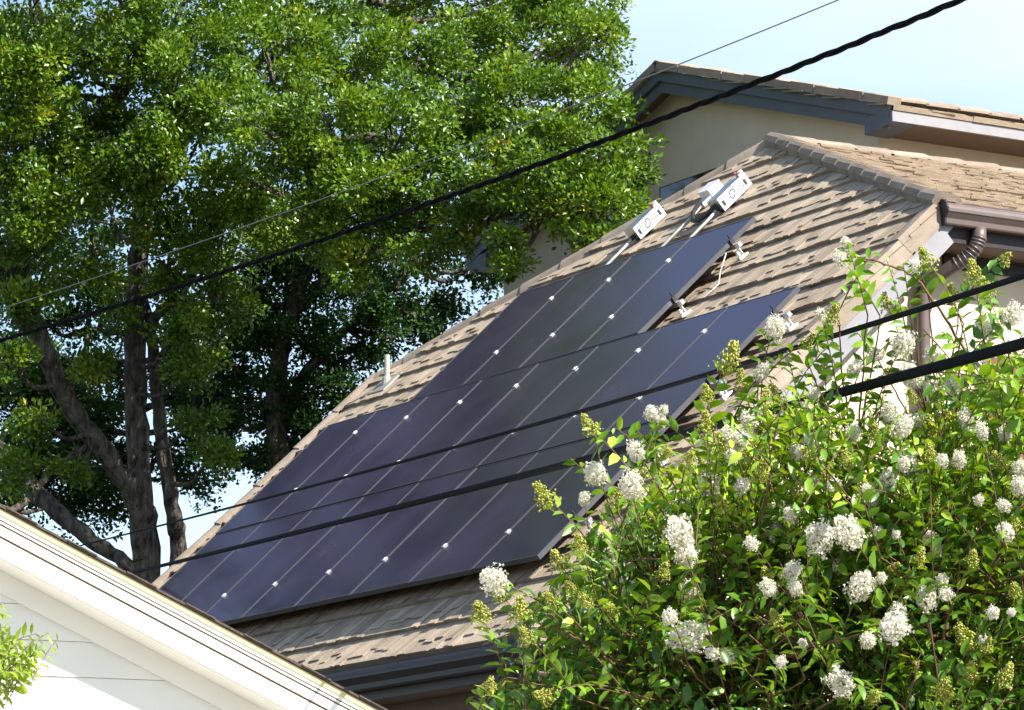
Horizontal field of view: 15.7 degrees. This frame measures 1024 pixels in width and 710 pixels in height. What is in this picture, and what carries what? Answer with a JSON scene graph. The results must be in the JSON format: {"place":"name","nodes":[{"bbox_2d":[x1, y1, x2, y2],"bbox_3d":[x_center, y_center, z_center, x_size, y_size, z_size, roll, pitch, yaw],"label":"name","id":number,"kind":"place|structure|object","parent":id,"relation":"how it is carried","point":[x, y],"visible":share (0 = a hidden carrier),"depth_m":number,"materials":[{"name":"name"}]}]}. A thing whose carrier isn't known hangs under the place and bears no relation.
{"place":"outdoors","nodes":[
{"label":"outdoors","id":0,"kind":"place"},
{"bbox_2d":[0,604,57,709],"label":"shrub","id":1,"kind":"object","parent":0,"point":[21,672],"visible":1,"depth_m":12.91,"materials":[{"name":"green plant"}]},
{"bbox_2d":[0,504,387,709],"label":"white house","id":2,"kind":"structure","parent":0,"point":[127,640],"depth_m":17.94,"materials":[{"name":"wood"}]},
{"bbox_2d":[1,0,838,308],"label":"overhead cable","id":3,"kind":"object","parent":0,"point":[439,156],"visible":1,"depth_m":22.13,"materials":[{"name":"black rubber"}]},
{"bbox_2d":[0,0,965,341],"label":"overhead cable","id":4,"kind":"object","parent":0,"point":[666,116],"visible":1,"depth_m":20.54,"materials":[{"name":"black rubber"}]},
{"bbox_2d":[0,0,1023,574],"label":"sky","id":5,"kind":"structure","parent":0,"point":[970,53],"materials":[{"name":"blue"}]},
{"bbox_2d":[80,272,1023,545],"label":"overhead cable","id":6,"kind":"object","parent":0,"point":[868,324],"visible":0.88,"depth_m":15.06,"materials":[{"name":"black rubber"}]},
{"bbox_2d":[131,337,1023,573],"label":"overhead cable","id":7,"kind":"object","parent":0,"point":[1011,346],"visible":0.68,"depth_m":15.58,"materials":[{"name":"black rubber"}]},
{"label":"ground","id":8,"kind":"structure","parent":0,"visible":0},
{"bbox_2d":[0,188,251,571],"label":"oak tree","id":9,"kind":"object","parent":8,"relation":"on","point":[64,511],"visible":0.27,"depth_m":47.14,"materials":[{"name":"green plant"}]},
{"bbox_2d":[0,0,669,583],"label":"oak tree","id":10,"kind":"object","parent":8,"relation":"on","point":[84,146],"visible":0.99,"depth_m":40.39,"materials":[{"name":"green plant"}]},
{"bbox_2d":[162,126,542,486],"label":"oak tree","id":11,"kind":"object","parent":8,"relation":"on","point":[280,409],"visible":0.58,"depth_m":45.90,"materials":[{"name":"green plant"}]},
{"bbox_2d":[152,60,1023,709],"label":"house","id":12,"kind":"structure","parent":8,"relation":"on","point":[824,168],"depth_m":31.71,"materials":[{"name":"tile"}]},
{"bbox_2d":[368,354,401,394],"bbox_3d":[-1.265,0.195,37.258,0.231,0.401,0.320,6,-12,-30],"label":"vent pipe","id":13,"kind":"object","parent":12,"relation":"on","point":[388,380],"visible":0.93,"depth_m":37.23,"materials":[{"name":"beige plastic"}]},
{"bbox_2d":[221,510,599,596],"bbox_3d":[-1.517,1.905,31.565,0.116,0.240,8.290,-44,14,-29],"label":"mounting rail","id":14,"kind":"object","parent":12,"relation":"attached to","point":[583,522],"visible":0.12,"depth_m":28.16,"materials":[{"name":"metal"}]},
{"bbox_2d":[159,523,261,600],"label":"solar panel","id":15,"kind":"object","parent":14,"relation":"attached to","point":[184,580],"visible":0.43,"depth_m":34.92,"materials":[{"name":"blue glass"}]},
{"bbox_2d":[240,483,417,621],"bbox_3d":[-1.571,1.708,32.223,1.668,0.042,1.000,-44,14,-29],"label":"solar panel","id":16,"kind":"object","parent":14,"relation":"attached to","point":[307,571],"visible":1,"depth_m":32.18,"materials":[{"name":"blue glass"}]},
{"bbox_2d":[293,467,476,609],"bbox_3d":[-1.060,1.550,31.366,1.668,0.042,1.000,-44,14,-29],"label":"solar panel","id":17,"kind":"object","parent":14,"relation":"attached to","point":[356,566],"visible":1,"depth_m":31.32,"materials":[{"name":"blue glass"}]},
{"bbox_2d":[349,452,536,598],"bbox_3d":[-0.550,1.397,30.507,1.668,0.042,1.000,-44,14,-29],"label":"solar panel","id":18,"kind":"object","parent":14,"relation":"attached to","point":[412,555],"visible":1,"depth_m":30.46,"materials":[{"name":"blue glass"}]},
{"bbox_2d":[247,377,732,501],"bbox_3d":[-0.469,0.867,32.411,0.116,0.240,8.290,-44,14,-29],"label":"mounting rail","id":19,"kind":"object","parent":12,"relation":"attached to","point":[725,394],"visible":0.19,"depth_m":28.93,"materials":[{"name":"metal"}]},
{"bbox_2d":[364,363,537,495],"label":"solar panel","id":20,"kind":"object","parent":19,"relation":"attached to","point":[471,409],"visible":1,"depth_m":33.06,"materials":[{"name":"blue glass"}]},
{"bbox_2d":[419,346,596,481],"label":"solar panel","id":21,"kind":"object","parent":19,"relation":"attached to","point":[526,395],"visible":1,"depth_m":32.20,"materials":[{"name":"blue glass"}]},
{"bbox_2d":[477,327,659,466],"bbox_3d":[0.491,0.367,31.348,1.668,0.042,1.000,-44,14,-29],"label":"solar panel","id":22,"kind":"object","parent":19,"relation":"attached to","point":[588,377],"visible":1,"depth_m":31.34,"materials":[{"name":"blue glass"}]},
{"bbox_2d":[538,307,726,450],"bbox_3d":[1.001,0.210,30.491,1.668,0.043,1.000,-44,14,-29],"label":"solar panel","id":23,"kind":"object","parent":19,"relation":"attached to","point":[653,358],"visible":0.88,"depth_m":30.50,"materials":[{"name":"blue glass"}]},
{"bbox_2d":[304,305,798,447],"bbox_3d":[0.075,0.334,32.831,0.116,0.240,8.290,-44,14,-29],"label":"mounting rail","id":24,"kind":"object","parent":12,"relation":"attached to","point":[789,325],"visible":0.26,"depth_m":29.36,"materials":[{"name":"metal"}]},
{"bbox_2d":[215,411,375,534],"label":"solar panel","id":25,"kind":"object","parent":24,"relation":"attached to","point":[310,458],"visible":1,"depth_m":35.63,"materials":[{"name":"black glass"}]},
{"bbox_2d":[262,396,426,521],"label":"solar panel","id":26,"kind":"object","parent":24,"relation":"attached to","point":[363,441],"visible":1,"depth_m":34.77,"materials":[{"name":"blue glass"}]},
{"bbox_2d":[312,380,480,509],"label":"solar panel","id":27,"kind":"object","parent":24,"relation":"attached to","point":[414,427],"visible":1,"depth_m":33.92,"materials":[{"name":"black glass"}]},
{"bbox_2d":[606,286,799,432],"bbox_3d":[1.510,0.054,29.633,1.668,0.042,1.000,-45,14,-29],"label":"solar panel","id":28,"kind":"object","parent":24,"relation":"attached to","point":[741,322],"visible":0.71,"depth_m":29.63,"materials":[{"name":"blue glass"}]},
{"bbox_2d":[440,292,690,369],"bbox_3d":[0.385,-0.114,33.591,0.116,0.240,4.180,-44,14,-29],"label":"mounting rail","id":29,"kind":"object","parent":12,"relation":"attached to","point":[678,303],"visible":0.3,"depth_m":31.87,"materials":[{"name":"metal"}]},
{"bbox_2d":[495,235,748,316],"bbox_3d":[0.901,-0.619,33.989,0.116,0.240,4.180,-44,14,-29],"label":"mounting rail","id":30,"kind":"object","parent":12,"relation":"attached to","point":[736,245],"visible":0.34,"depth_m":32.26,"materials":[{"name":"metal"}]},
{"bbox_2d":[410,276,572,400],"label":"solar panel","id":31,"kind":"object","parent":30,"relation":"attached to","point":[497,332],"visible":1,"depth_m":35.05,"materials":[{"name":"black glass"}]},
{"bbox_2d":[463,257,630,384],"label":"solar panel","id":32,"kind":"object","parent":30,"relation":"attached to","point":[553,314],"visible":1,"depth_m":34.19,"materials":[{"name":"black glass"}]},
{"bbox_2d":[518,237,690,368],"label":"solar panel","id":33,"kind":"object","parent":30,"relation":"attached to","point":[589,318],"visible":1,"depth_m":33.34,"materials":[{"name":"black glass"}]},
{"bbox_2d":[577,216,755,351],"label":"solar panel","id":34,"kind":"object","parent":30,"relation":"attached to","point":[647,304],"visible":1,"depth_m":32.42,"materials":[{"name":"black glass"}]},
{"bbox_2d":[602,187,651,225],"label":"window","id":35,"kind":"structure","parent":12,"relation":"in","point":[650,189],"depth_m":40.59,"materials":[{"name":"blue glass"}]},
{"bbox_2d":[624,200,665,240],"bbox_3d":[1.246,-1.266,35.429,0.420,0.206,0.231,-44,14,-29],"label":"junction box","id":36,"kind":"object","parent":12,"relation":"attached to","point":[642,224],"visible":1,"depth_m":35.38,"materials":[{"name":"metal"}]},
{"bbox_2d":[605,238,631,264],"bbox_3d":[0.895,-0.854,35.164,0.564,0.564,0.027,6,-12,-30],"label":"conduit","id":37,"kind":"object","parent":36,"relation":"attached to","point":[619,251],"visible":0.59,"depth_m":35.25,"materials":[{"name":"white plastic"}]},
{"bbox_2d":[643,447,668,468],"bbox_3d":[-0.986,1.383,31.976,0.116,0.240,8.290,-44,14,-29],"label":"mounting rail","id":38,"kind":"object","parent":12,"relation":"attached to","point":[663,462],"visible":0.1,"depth_m":28.48,"materials":[{"name":"metal"}]},
{"bbox_2d":[182,510,310,611],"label":"solar panel","id":39,"kind":"object","parent":38,"relation":"on","point":[229,571],"visible":0.49,"depth_m":34.00,"materials":[{"name":"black glass"}]},
{"bbox_2d":[206,497,362,624],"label":"solar panel","id":40,"kind":"object","parent":38,"relation":"on","point":[241,597],"visible":0.69,"depth_m":33.06,"materials":[{"name":"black glass"}]},
{"bbox_2d":[408,436,597,586],"bbox_3d":[-0.041,1.243,29.648,1.668,0.042,1.000,-44,14,-29],"label":"solar panel","id":41,"kind":"object","parent":38,"relation":"attached to","point":[476,538],"visible":0.87,"depth_m":29.61,"materials":[{"name":"blue glass"}]},
{"bbox_2d":[472,418,669,572],"bbox_3d":[0.471,1.085,28.792,1.668,0.042,1.000,-44,14,-29],"label":"solar panel","id":42,"kind":"object","parent":38,"relation":"attached to","point":[533,534],"visible":0.67,"depth_m":28.65,"materials":[{"name":"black glass"}]},
{"bbox_2d":[660,206,700,246],"bbox_3d":[1.449,-1.069,34.402,0.722,0.714,0.025,6,-12,-30],"label":"conduit","id":43,"kind":"object","parent":12,"relation":"attached to","point":[676,231],"visible":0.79,"depth_m":34.46,"materials":[{"name":"white plastic"}]},
{"bbox_2d":[656,163,720,202],"bbox_3d":[1.883,-1.151,39.660,0.022,1.590,1.250,6,-12,-30],"label":"window","id":44,"kind":"structure","parent":12,"relation":"in","point":[664,190],"depth_m":39.94,"materials":[{"name":"blue glass"}]},
{"bbox_2d":[689,253,726,300],"bbox_3d":[1.723,-0.681,31.999,0.403,0.466,0.171,6,-12,-30],"label":"cable loop","id":45,"kind":"object","parent":12,"relation":"attached to","point":[718,281],"visible":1,"depth_m":31.91,"materials":[{"name":"white plastic"}]},
{"bbox_2d":[694,179,722,207],"bbox_3d":[1.814,-1.487,34.748,0.334,0.106,0.179,-44,14,-29],"label":"disconnect box","id":46,"kind":"object","parent":12,"relation":"on","point":[707,192],"visible":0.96,"depth_m":34.72,"materials":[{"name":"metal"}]},
{"bbox_2d":[707,169,751,212],"bbox_3d":[1.980,-1.493,34.211,0.440,0.206,0.231,-44,14,-29],"label":"junction box","id":47,"kind":"object","parent":12,"relation":"attached to","point":[727,195],"visible":1,"depth_m":34.16,"materials":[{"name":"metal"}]},
{"bbox_2d":[691,200,714,222],"bbox_3d":[1.744,-1.344,34.374,0.164,0.280,0.531,2,-10,-12],"label":"cable loop","id":48,"kind":"object","parent":47,"relation":"hanging from","point":[703,216],"visible":1,"depth_m":34.30,"materials":[{"name":"black plastic"}]},
{"bbox_2d":[690,210,716,236],"bbox_3d":[1.633,-1.078,33.924,0.564,0.564,0.027,6,-12,-30],"label":"conduit","id":49,"kind":"object","parent":47,"relation":"attached to","point":[705,222],"visible":0.59,"depth_m":34.01,"materials":[{"name":"white plastic"}]},
{"bbox_2d":[465,236,1023,709],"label":"crape myrtle","id":50,"kind":"object","parent":8,"relation":"on","point":[863,596],"visible":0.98,"depth_m":11.71,"materials":[{"name":"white plant"}]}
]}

